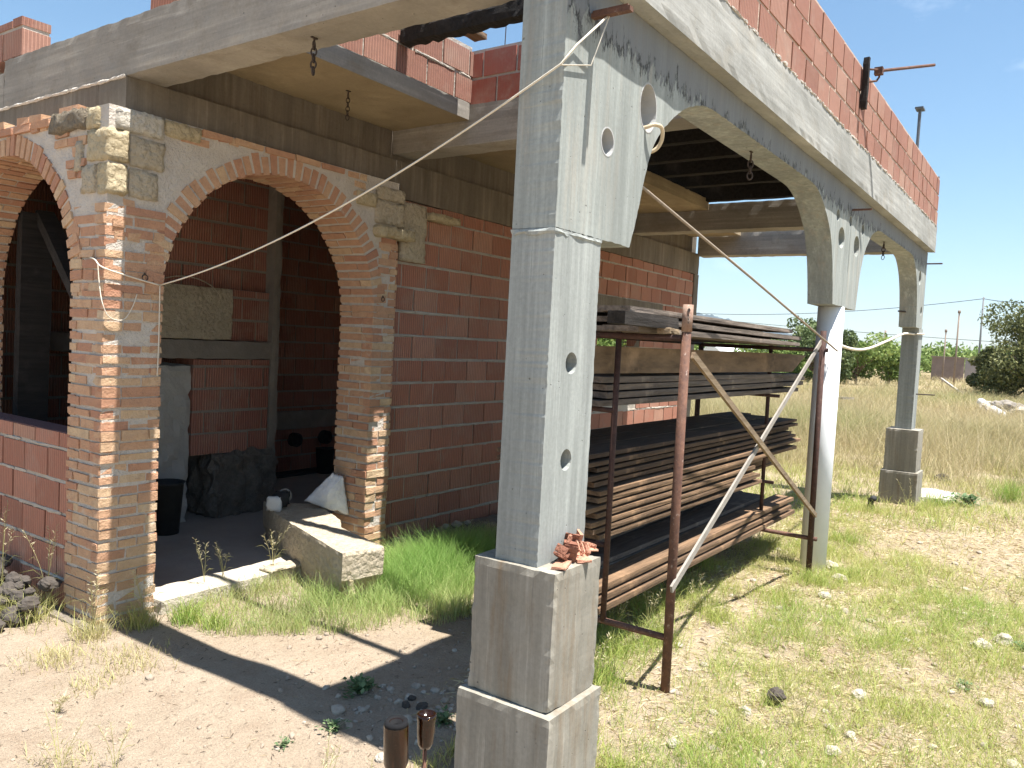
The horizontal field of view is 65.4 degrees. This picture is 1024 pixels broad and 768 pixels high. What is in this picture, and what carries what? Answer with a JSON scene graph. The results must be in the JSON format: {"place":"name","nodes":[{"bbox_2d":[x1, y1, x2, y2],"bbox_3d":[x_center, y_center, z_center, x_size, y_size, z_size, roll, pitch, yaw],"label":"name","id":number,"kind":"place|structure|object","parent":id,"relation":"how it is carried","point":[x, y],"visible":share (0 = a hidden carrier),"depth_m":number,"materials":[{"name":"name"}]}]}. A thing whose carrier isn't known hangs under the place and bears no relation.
{"place":"outdoors","nodes":[
{"label":"outdoors","id":0,"kind":"place"},
{"bbox_2d":[0,369,1023,767],"bbox_3d":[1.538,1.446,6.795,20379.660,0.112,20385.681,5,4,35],"label":"ground","id":1,"kind":"structure","parent":0,"point":[166,737],"depth_m":3.97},
{"bbox_2d":[0,500,20,581],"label":"grass weed","id":2,"kind":"object","parent":1,"relation":"on","point":[3,533],"depth_m":4.91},
{"bbox_2d":[1,609,24,626],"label":"stone","id":3,"kind":"object","parent":1,"relation":"on","point":[6,618],"visible":0.89,"depth_m":4.49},
{"bbox_2d":[17,596,40,612],"bbox_3d":[-2.754,1.256,4.542,0.084,0.099,0.119,5,4,35],"label":"stone","id":4,"kind":"object","parent":3,"relation":"on","point":[31,602],"visible":1,"depth_m":4.52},
{"bbox_2d":[18,575,31,588],"bbox_3d":[-2.960,1.200,4.837,0.086,0.081,0.084,2,3,-21],"label":"stone","id":5,"kind":"object","parent":1,"relation":"on","point":[26,580],"visible":0.75,"depth_m":4.82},
{"bbox_2d":[5,571,21,582],"bbox_3d":[-3.016,1.179,4.831,0.093,0.092,0.102,5,4,35],"label":"stone","id":6,"kind":"object","parent":5,"relation":"on","point":[13,576],"visible":0.62,"depth_m":4.80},
{"bbox_2d":[20,524,59,597],"bbox_3d":[-2.775,1.037,4.745,0.286,0.464,0.278,5,4,35],"label":"grass weed","id":7,"kind":"object","parent":1,"relation":"on","point":[47,594],"depth_m":4.72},
{"bbox_2d":[38,576,61,591],"bbox_3d":[-2.724,1.180,4.706,0.102,0.096,0.101,3,3,8],"label":"stone","id":8,"kind":"object","parent":1,"relation":"on","point":[56,583],"visible":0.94,"depth_m":4.69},
{"bbox_2d":[38,706,86,767],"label":"grass weed","id":9,"kind":"object","parent":1,"relation":"on","point":[57,738],"depth_m":3.07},
{"bbox_2d":[76,570,109,629],"bbox_3d":[-2.329,1.216,4.420,0.234,0.373,0.236,5,4,35],"label":"grass weed","id":10,"kind":"object","parent":1,"relation":"on","point":[93,622],"depth_m":4.39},
{"bbox_2d":[93,719,134,767],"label":"grass weed","id":11,"kind":"object","parent":1,"relation":"on","point":[124,735],"depth_m":3.14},
{"bbox_2d":[126,567,162,622],"bbox_3d":[-2.128,1.222,4.622,0.254,0.362,0.238,5,4,35],"label":"grass weed","id":12,"kind":"object","parent":1,"relation":"on","point":[138,589],"depth_m":4.61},
{"bbox_2d":[263,501,383,599],"bbox_3d":[-1.426,1.183,5.809,0.403,0.359,1.716,1,4,-32],"label":"stone block","id":13,"kind":"object","parent":1,"relation":"on","point":[315,538],"depth_m":5.41,"materials":[{"name":"yellow stone"}]},
{"bbox_2d":[266,488,291,511],"bbox_3d":[-1.804,0.897,6.179,0.120,0.144,0.220,3,3,9],"label":"work lamp","id":14,"kind":"object","parent":13,"relation":"on","point":[277,501],"visible":1,"depth_m":6.09,"materials":[{"name":"plastic"}]},
{"bbox_2d":[304,472,348,514],"bbox_3d":[-1.452,0.858,6.264,0.346,0.325,0.150,3,3,-5],"label":"sack","id":15,"kind":"object","parent":13,"relation":"on","point":[329,492],"visible":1,"depth_m":6.23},
{"bbox_2d":[319,727,342,767],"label":"grass weed","id":16,"kind":"object","parent":1,"relation":"on","point":[332,754],"depth_m":3.01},
{"bbox_2d":[314,718,351,731],"bbox_3d":[-0.774,1.490,3.483,0.143,0.050,0.149,5,4,35],"label":"leafy weed","id":17,"kind":"object","parent":1,"relation":"on","point":[335,725],"visible":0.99,"depth_m":3.48,"materials":[{"name":"green plant"}]},
{"bbox_2d":[170,518,496,636],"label":"grass","id":18,"kind":"structure","parent":1,"relation":"on","point":[441,573],"depth_m":5.15,"materials":[{"name":"plant"}]},
{"bbox_2d":[337,672,378,697],"bbox_3d":[-0.741,1.457,3.849,0.208,0.078,0.227,3,3,5],"label":"leafy weed","id":19,"kind":"object","parent":1,"relation":"on","point":[361,685],"visible":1,"depth_m":3.85,"materials":[{"name":"green plant"}]},
{"bbox_2d":[383,715,408,767],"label":"bottle stake","id":20,"kind":"object","parent":1,"relation":"on","point":[396,740],"visible":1,"depth_m":2.23,"materials":[{"name":"metal"}]},
{"bbox_2d":[0,577,842,767],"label":"twig litter","id":21,"kind":"object","parent":1,"relation":"on","point":[341,679],"visible":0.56,"depth_m":3.96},
{"bbox_2d":[417,709,436,767],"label":"bottle stake","id":22,"kind":"object","parent":1,"relation":"on","point":[426,720],"visible":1,"depth_m":2.29,"materials":[{"name":"metal"}]},
{"bbox_2d":[435,705,455,727],"bbox_3d":[-0.311,1.486,3.545,0.136,0.058,0.135,1,4,-37],"label":"leafy weed","id":23,"kind":"object","parent":1,"relation":"on","point":[446,714],"visible":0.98,"depth_m":3.55,"materials":[{"name":"green plant"}]},
{"bbox_2d":[0,0,942,767],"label":"unfinished house","id":24,"kind":"structure","parent":1,"relation":"on","point":[414,346],"depth_m":5.19,"materials":[{"name":"concrete"}]},
{"bbox_2d":[12,211,51,421],"bbox_3d":[-3.574,-0.033,5.932,0.117,2.449,0.228,5,4,35],"label":"leaning timber","id":25,"kind":"object","parent":24,"relation":"on","point":[33,307],"visible":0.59,"depth_m":5.86,"materials":[{"name":"wood"}]},
{"bbox_2d":[35,210,72,298],"bbox_3d":[-3.053,-0.714,5.582,1.183,1.056,0.136,5,4,39],"label":"leaning timber","id":26,"kind":"object","parent":24,"relation":"on","point":[52,232],"visible":0.44,"depth_m":5.72,"materials":[{"name":"wood"}]},
{"bbox_2d":[154,478,185,535],"bbox_3d":[-2.797,0.997,6.455,0.276,0.420,0.280,5,4,35],"label":"bin","id":27,"kind":"object","parent":24,"relation":"on","point":[169,504],"visible":0.73,"depth_m":6.37,"materials":[{"name":"plastic"}]},
{"bbox_2d":[276,467,333,478],"bbox_3d":[-2.440,1.048,9.419,0.055,0.044,2.501,5,4,34],"label":"floor pipe","id":28,"kind":"object","parent":24,"relation":"on","point":[296,474],"visible":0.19,"depth_m":9.30,"materials":[{"name":"plastic"}]},
{"bbox_2d":[310,36,317,75],"bbox_3d":[-0.934,-1.541,3.758,0.031,0.178,0.036,5,4,35],"label":"chain","id":29,"kind":"object","parent":24,"relation":"hanging from","point":[313,55],"visible":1,"depth_m":3.75,"materials":[{"name":"metal"}]},
{"bbox_2d":[315,447,334,473],"bbox_3d":[-2.250,0.919,9.588,0.236,0.300,0.240,5,4,35],"label":"bucket","id":30,"kind":"object","parent":24,"relation":"on","point":[324,458],"visible":0.92,"depth_m":9.51,"materials":[{"name":"plastic"}]},
{"bbox_2d":[90,16,609,375],"bbox_3d":[-1.024,-0.712,3.725,3.074,1.541,0.354,5,4,35],"label":"rope","id":31,"kind":"object","parent":24,"relation":"attached to","point":[497,108],"visible":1,"depth_m":3.41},
{"bbox_2d":[400,0,523,47],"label":"charred beam","id":32,"kind":"structure","parent":24,"relation":"attached to","point":[482,20],"depth_m":4.92,"materials":[{"name":"wood"}]},
{"bbox_2d":[465,32,486,41],"bbox_3d":[-0.725,-2.426,4.902,0.125,0.056,1.769,5,4,35],"label":"scaffold board","id":33,"kind":"object","parent":24,"relation":"on","point":[479,36],"visible":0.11,"depth_m":5.56,"materials":[{"name":"brown wood"}]},
{"bbox_2d":[551,558,571,569],"bbox_3d":[0.186,0.671,2.973,0.056,0.012,0.130,4,3,15],"label":"brick shard","id":34,"kind":"object","parent":24,"relation":"on","point":[559,564],"visible":0.95,"depth_m":2.94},
{"bbox_2d":[553,543,570,560],"bbox_3d":[0.193,0.643,3.014,0.071,0.091,0.082,5,4,35],"label":"brick shard","id":35,"kind":"object","parent":24,"relation":"on","point":[562,553],"visible":0.89,"depth_m":2.99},
{"bbox_2d":[563,532,579,562],"bbox_3d":[0.225,0.628,3.063,0.065,0.107,0.129,3,3,6],"label":"brick shard","id":36,"kind":"object","parent":24,"relation":"on","point":[572,545],"visible":0.74,"depth_m":3.02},
{"bbox_2d":[575,539,590,556],"bbox_3d":[0.267,0.642,3.094,0.087,0.085,0.064,1,4,-37],"label":"brick shard","id":37,"kind":"object","parent":24,"relation":"on","point":[584,550],"visible":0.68,"depth_m":3.09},
{"bbox_2d":[644,123,664,153],"bbox_3d":[0.563,-1.051,3.427,0.186,0.128,0.101,3,3,0],"label":"rope loop","id":38,"kind":"object","parent":24,"relation":"on","point":[660,143],"visible":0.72,"depth_m":3.42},
{"bbox_2d":[653,128,717,147],"bbox_3d":[1.466,-2.091,6.689,2.051,0.152,0.107,5,4,35],"label":"roof joist","id":39,"kind":"object","parent":24,"relation":"on","point":[684,137],"visible":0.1,"depth_m":6.66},
{"bbox_2d":[648,141,741,164],"bbox_3d":[1.798,-2.099,7.165,2.049,0.150,0.107,5,4,35],"label":"roof joist","id":40,"kind":"object","parent":24,"relation":"on","point":[692,152],"visible":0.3,"depth_m":7.23,"materials":[{"name":"wood"}]},
{"bbox_2d":[647,157,761,177],"bbox_3d":[2.131,-2.108,7.638,2.048,0.149,0.104,5,4,35],"label":"roof joist","id":41,"kind":"object","parent":24,"relation":"on","point":[705,167],"visible":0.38,"depth_m":7.78,"materials":[{"name":"wood"}]},
{"bbox_2d":[665,170,780,188],"bbox_3d":[2.463,-2.116,8.114,2.050,0.151,0.106,5,4,35],"label":"roof joist","id":42,"kind":"object","parent":24,"relation":"on","point":[723,179],"visible":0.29,"depth_m":8.25,"materials":[{"name":"wood"}]},
{"bbox_2d":[642,186,837,351],"bbox_3d":[1.557,-0.594,4.959,0.019,0.715,3.634,5,4,36],"label":"brown cord","id":43,"kind":"object","parent":24,"relation":"attached to","point":[658,200],"visible":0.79,"depth_m":4.46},
{"bbox_2d":[688,182,792,202],"bbox_3d":[2.808,-2.102,8.606,2.050,0.195,0.105,5,4,35],"label":"roof joist","id":44,"kind":"object","parent":24,"relation":"on","point":[761,191],"visible":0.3,"depth_m":8.73,"materials":[{"name":"wood"}]},
{"bbox_2d":[842,332,924,350],"bbox_3d":[3.905,-0.464,8.327,0.142,0.293,4.180,5,4,35],"label":"white rope","id":45,"kind":"object","parent":24,"relation":"attached to","point":[870,347],"visible":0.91,"depth_m":8.14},
{"bbox_2d":[860,57,935,109],"bbox_3d":[3.066,-2.376,6.353,0.917,0.541,0.076,1,4,-33],"label":"formwork clamp","id":46,"kind":"object","parent":24,"relation":"attached to","point":[879,71],"visible":1,"depth_m":6.11,"materials":[{"name":"metal"}]},
{"bbox_2d":[915,106,924,147],"bbox_3d":[4.886,-2.626,9.656,0.090,1.400,0.160,5,4,35],"label":"prop post","id":47,"kind":"object","parent":24,"relation":"on","point":[920,109],"visible":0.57,"depth_m":9.62,"materials":[{"name":"grey metal"}]},
{"bbox_2d":[0,476,1023,767],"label":"grass tufts","id":48,"kind":"object","parent":1,"relation":"on","point":[142,622],"visible":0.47,"depth_m":4.51,"materials":[{"name":"plant"}]},
{"bbox_2d":[9,481,1023,767],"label":"pebbles","id":49,"kind":"object","parent":1,"relation":"on","point":[319,637],"visible":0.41,"depth_m":4.36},
{"bbox_2d":[597,338,626,345],"bbox_3d":[2.683,-2.225,37.501,7.628,5.040,6.858,5,4,35],"label":"tree","id":50,"kind":"object","parent":1,"relation":"on","point":[600,342],"visible":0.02,"depth_m":35.98,"materials":[{"name":"green plant"}]},
{"bbox_2d":[584,304,827,692],"bbox_3d":[1.196,0.584,5.423,1.132,2.066,2.960,5,4,35],"label":"scaffold rack","id":51,"kind":"object","parent":1,"relation":"on","point":[674,578],"visible":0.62,"depth_m":4.16,"materials":[{"name":"metal"}]},
{"bbox_2d":[657,328,679,334],"bbox_3d":[0.782,-0.265,3.987,0.074,0.034,0.122,5,4,35],"label":"wood chip","id":52,"kind":"object","parent":51,"relation":"on","point":[672,331],"visible":0.94,"depth_m":3.95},
{"bbox_2d":[584,479,761,539],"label":"plank","id":53,"kind":"object","parent":51,"relation":"on","point":[684,506],"visible":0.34,"depth_m":4.95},
{"bbox_2d":[584,472,759,534],"bbox_3d":[1.118,0.742,5.306,0.204,0.038,2.711,5,4,35],"label":"plank","id":54,"kind":"object","parent":53,"relation":"on","point":[622,521],"visible":0.35,"depth_m":4.75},
{"bbox_2d":[585,471,753,528],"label":"plank","id":55,"kind":"object","parent":54,"relation":"on","point":[590,523],"visible":0.3,"depth_m":4.78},
{"bbox_2d":[585,465,754,518],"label":"plank","id":56,"kind":"object","parent":55,"relation":"on","point":[659,495],"visible":0.35,"depth_m":4.86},
{"bbox_2d":[585,458,762,514],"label":"plank","id":57,"kind":"object","parent":56,"relation":"on","point":[591,507],"visible":0.28,"depth_m":4.66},
{"bbox_2d":[586,444,796,503],"bbox_3d":[1.427,0.583,5.734,0.209,0.032,3.663,5,4,35],"label":"plank","id":58,"kind":"object","parent":57,"relation":"on","point":[669,480],"visible":0.5,"depth_m":5.20,"materials":[{"name":"wood"}]},
{"bbox_2d":[587,437,800,495],"bbox_3d":[1.470,0.536,5.791,0.208,0.039,3.802,5,4,35],"label":"plank","id":59,"kind":"object","parent":58,"relation":"on","point":[635,481],"visible":0.47,"depth_m":5.08,"materials":[{"name":"wood"}]},
{"bbox_2d":[587,434,795,487],"bbox_3d":[1.427,0.494,5.789,0.209,0.043,3.743,5,4,35],"label":"plank","id":60,"kind":"object","parent":59,"relation":"on","point":[599,483],"visible":0.34,"depth_m":5.04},
{"bbox_2d":[587,430,791,482],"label":"plank","id":61,"kind":"object","parent":60,"relation":"on","point":[593,476],"visible":0.42,"depth_m":4.97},
{"bbox_2d":[588,427,788,472],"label":"plank","id":62,"kind":"object","parent":61,"relation":"on","point":[597,469],"visible":0.3,"depth_m":4.88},
{"bbox_2d":[588,423,797,467],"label":"plank","id":63,"kind":"object","parent":62,"relation":"on","point":[595,462],"visible":0.43,"depth_m":4.92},
{"bbox_2d":[588,417,796,459],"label":"plank","id":64,"kind":"object","parent":63,"relation":"on","point":[622,446],"visible":0.75,"depth_m":5.14,"materials":[{"name":"wood"}]},
{"bbox_2d":[596,325,779,345],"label":"plank","id":65,"kind":"object","parent":51,"relation":"on","point":[599,328],"visible":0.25,"depth_m":5.40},
{"bbox_2d":[596,316,770,339],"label":"plank","id":66,"kind":"object","parent":65,"relation":"on","point":[601,319],"visible":0.1,"depth_m":4.30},
{"bbox_2d":[592,387,797,406],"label":"plank","id":67,"kind":"object","parent":51,"relation":"on","point":[599,402],"visible":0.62,"depth_m":5.07,"materials":[{"name":"wood"}]},
{"bbox_2d":[592,381,802,398],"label":"plank","id":68,"kind":"object","parent":67,"relation":"on","point":[638,392],"visible":0.57,"depth_m":4.92,"materials":[{"name":"wood"}]},
{"bbox_2d":[592,376,804,390],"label":"plank","id":69,"kind":"object","parent":68,"relation":"on","point":[622,386],"visible":0.57,"depth_m":4.86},
{"bbox_2d":[593,373,798,382],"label":"plank","id":70,"kind":"object","parent":69,"relation":"on","point":[609,378],"visible":0.85,"depth_m":4.98,"materials":[{"name":"wood"}]},
{"bbox_2d":[594,346,805,373],"bbox_3d":[1.532,-0.159,5.649,0.020,0.157,3.920,5,4,35],"label":"shutter board","id":71,"kind":"object","parent":70,"relation":"on","point":[646,360],"visible":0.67,"depth_m":4.92,"materials":[{"name":"wood"}]},
{"bbox_2d":[597,509,794,614],"bbox_3d":[1.427,1.176,5.757,0.176,0.037,3.709,5,4,35],"label":"plank","id":72,"kind":"object","parent":51,"relation":"on","point":[634,591],"visible":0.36,"depth_m":5.37,"materials":[{"name":"wood"}]},
{"bbox_2d":[598,504,791,603],"bbox_3d":[1.389,1.125,5.716,0.176,0.040,3.679,5,4,35],"label":"plank","id":73,"kind":"object","parent":72,"relation":"on","point":[612,592],"visible":0.41,"depth_m":5.33,"materials":[{"name":"wood"}]},
{"bbox_2d":[598,494,793,593],"bbox_3d":[1.388,1.070,5.729,0.173,0.045,3.864,5,4,35],"label":"plank","id":74,"kind":"object","parent":73,"relation":"on","point":[630,567],"visible":0.72,"depth_m":5.33,"materials":[{"name":"wood"}]},
{"bbox_2d":[602,324,799,345],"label":"plank","id":75,"kind":"object","parent":51,"relation":"on","point":[648,330],"visible":0.84,"depth_m":4.68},
{"bbox_2d":[607,310,678,328],"bbox_3d":[0.644,-0.306,3.851,0.094,0.063,0.602,5,4,35],"label":"offcut","id":76,"kind":"object","parent":75,"relation":"on","point":[629,318],"visible":0.94,"depth_m":3.72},
{"bbox_2d":[679,321,800,339],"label":"plank","id":77,"kind":"object","parent":75,"relation":"on","point":[715,329],"visible":0.65,"depth_m":5.18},
{"bbox_2d":[597,305,792,332],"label":"plank","id":78,"kind":"object","parent":77,"relation":"on","point":[719,322],"visible":0.79,"depth_m":4.80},
{"bbox_2d":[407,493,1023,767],"bbox_3d":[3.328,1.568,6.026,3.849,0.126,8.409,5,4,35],"label":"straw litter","id":79,"kind":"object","parent":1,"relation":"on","point":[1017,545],"visible":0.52,"depth_m":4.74,"materials":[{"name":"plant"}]},
{"bbox_2d":[731,339,805,361],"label":"tree","id":80,"kind":"object","parent":1,"relation":"on","point":[759,350],"visible":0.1,"depth_m":58.06,"materials":[{"name":"green plant"}]},
{"bbox_2d":[767,686,786,702],"bbox_3d":[1.321,1.552,3.979,0.109,0.069,0.089,1,4,-32],"label":"dark stone","id":81,"kind":"object","parent":1,"relation":"on","point":[777,695],"visible":0.94,"depth_m":3.95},
{"bbox_2d":[773,346,812,381],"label":"tree","id":82,"kind":"object","parent":1,"relation":"on","point":[799,368],"visible":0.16,"depth_m":51.29,"materials":[{"name":"green plant"}]},
{"bbox_2d":[786,683,813,726],"bbox_3d":[1.348,1.514,3.746,0.124,0.229,0.113,5,4,35],"label":"grass weed","id":83,"kind":"object","parent":1,"relation":"on","point":[796,705],"depth_m":3.75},
{"bbox_2d":[597,339,1011,374],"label":"orchard","id":84,"kind":"object","parent":1,"relation":"on","point":[927,352],"visible":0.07,"depth_m":113.11,"materials":[{"name":"green plant"}]},
{"bbox_2d":[786,315,852,373],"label":"tree","id":85,"kind":"object","parent":1,"relation":"on","point":[805,332],"visible":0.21,"depth_m":54.92,"materials":[{"name":"green plant"}]},
{"bbox_2d":[804,329,858,381],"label":"tree","id":86,"kind":"object","parent":1,"relation":"on","point":[848,356],"visible":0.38,"depth_m":49.24,"materials":[{"name":"green plant"}]},
{"bbox_2d":[812,332,900,383],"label":"tree","id":87,"kind":"object","parent":1,"relation":"on","point":[879,354],"visible":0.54,"depth_m":53.94,"materials":[{"name":"green plant"}]},
{"bbox_2d":[859,342,920,385],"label":"tree","id":88,"kind":"object","parent":1,"relation":"on","point":[891,372],"visible":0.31,"depth_m":55.06,"materials":[{"name":"green plant"}]},
{"bbox_2d":[921,488,957,505],"bbox_3d":[5.476,1.475,10.382,0.526,0.142,0.876,5,4,35],"label":"slab","id":89,"kind":"object","parent":1,"relation":"on","point":[924,493],"depth_m":10.31,"materials":[{"name":"concrete"}]},
{"bbox_2d":[931,356,965,380],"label":"brick boundary wall","id":90,"kind":"structure","parent":1,"relation":"on","point":[936,366],"depth_m":81.25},
{"bbox_2d":[953,310,960,384],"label":"utility pole","id":91,"kind":"object","parent":1,"relation":"on","point":[959,312],"visible":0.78,"depth_m":62.82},
{"bbox_2d":[945,492,992,505],"bbox_3d":[5.684,1.427,9.929,0.554,0.175,0.569,5,4,35],"label":"leafy weed","id":92,"kind":"object","parent":1,"relation":"on","point":[965,498],"visible":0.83,"depth_m":9.89,"materials":[{"name":"green plant"}]},
{"bbox_2d":[964,358,976,379],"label":"garden wall","id":93,"kind":"structure","parent":1,"relation":"on","point":[969,369],"depth_m":82.11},
{"bbox_2d":[978,297,984,352],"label":"utility pole","id":94,"kind":"object","parent":1,"relation":"on","point":[979,348],"visible":0.65,"depth_m":94.66,"materials":[{"name":"concrete"}]},
{"bbox_2d":[696,299,978,314],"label":"overhead wire","id":95,"kind":"object","parent":94,"relation":"attached to","point":[810,313],"visible":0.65,"depth_m":111.39,"materials":[{"name":"plastic"}]},
{"bbox_2d":[965,346,1002,392],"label":"bush","id":96,"kind":"object","parent":1,"relation":"on","point":[978,359],"visible":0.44,"depth_m":40.16,"materials":[{"name":"green plant"}]},
{"bbox_2d":[971,298,1023,396],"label":"bush","id":97,"kind":"object","parent":1,"relation":"on","point":[1009,375],"visible":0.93,"depth_m":38.30,"materials":[{"name":"green plant"}]},
{"bbox_2d":[993,632,1013,646],"bbox_3d":[3.072,1.600,4.992,0.116,0.093,0.137,5,4,35],"label":"stone","id":98,"kind":"object","parent":1,"relation":"on","point":[1000,635],"visible":0.49,"depth_m":4.95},
{"bbox_2d":[0,0,1023,349],"label":"sky","id":99,"kind":"structure","parent":0,"point":[972,126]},
{"bbox_2d":[274,507,1023,767],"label":"gravel","id":100,"kind":"structure","parent":0,"point":[338,709],"depth_m":3.80,"materials":[{"name":"gravel"}]},
{"bbox_2d":[592,508,1023,767],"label":"yard grass","id":101,"kind":"structure","parent":0,"point":[883,639],"depth_m":4.54,"materials":[{"name":"plant"}]},
{"bbox_2d":[690,376,1023,508],"bbox_3d":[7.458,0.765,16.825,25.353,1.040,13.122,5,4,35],"label":"field grass","id":102,"kind":"structure","parent":0,"point":[803,429],"depth_m":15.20,"materials":[{"name":"plant"}]},
{"bbox_2d":[726,439,1023,607],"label":"yard grass","id":103,"kind":"structure","parent":0,"point":[863,498],"depth_m":9.01,"materials":[{"name":"plant"}]},
{"bbox_2d":[801,369,1023,399],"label":"field grass","id":104,"kind":"structure","parent":0,"point":[922,381],"depth_m":57.36,"materials":[{"name":"plant"}]},
{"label":"plank","id":105,"kind":"object","parent":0,"visible":0},
{"bbox_2d":[590,414,764,444],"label":"plank","id":106,"kind":"object","parent":105,"relation":"on","point":[628,435],"visible":0.64,"depth_m":5.59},
{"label":"plank","id":107,"kind":"object","parent":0,"visible":0},
{"bbox_2d":[590,411,750,436],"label":"plank","id":108,"kind":"object","parent":107,"relation":"on","point":[622,428],"visible":0.45,"depth_m":5.91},
{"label":"plank","id":109,"kind":"object","parent":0,"visible":0},
{"bbox_2d":[600,500,759,568],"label":"plank","id":110,"kind":"object","parent":109,"relation":"on","point":[627,556],"visible":0.14,"depth_m":5.29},
{"bbox_2d":[590,492,764,565],"bbox_3d":[1.180,1.021,5.768,0.212,0.033,3.451,5,4,35],"label":"plank","id":111,"kind":"object","parent":110,"relation":"on","point":[631,542],"visible":0.69,"depth_m":5.59,"materials":[{"name":"wood"}]},
{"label":"plank","id":112,"kind":"object","parent":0,"visible":0},
{"bbox_2d":[611,491,742,539],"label":"plank","id":113,"kind":"object","parent":112,"relation":"on","point":[706,503],"visible":0.07,"depth_m":6.27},
{"bbox_2d":[584,503,702,541],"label":"plank","id":114,"kind":"object","parent":113,"relation":"on","point":[618,534],"visible":0.07,"depth_m":5.39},
{"bbox_3d":[-3.223,1.162,5.007,0.084,0.072,0.083,5,4,35],"label":"stone","id":115,"kind":"object","parent":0,"visible":0},
{"bbox_2d":[0,553,12,566],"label":"stone","id":116,"kind":"object","parent":115,"relation":"on","point":[9,559],"visible":0.72,"depth_m":5.03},
{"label":"stone","id":117,"kind":"object","parent":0,"visible":0},
{"bbox_2d":[9,589,25,601],"bbox_3d":[-2.870,1.232,4.646,0.097,0.074,0.075,2,3,-16],"label":"stone","id":118,"kind":"object","parent":117,"relation":"on","point":[17,595],"visible":0.81,"depth_m":4.62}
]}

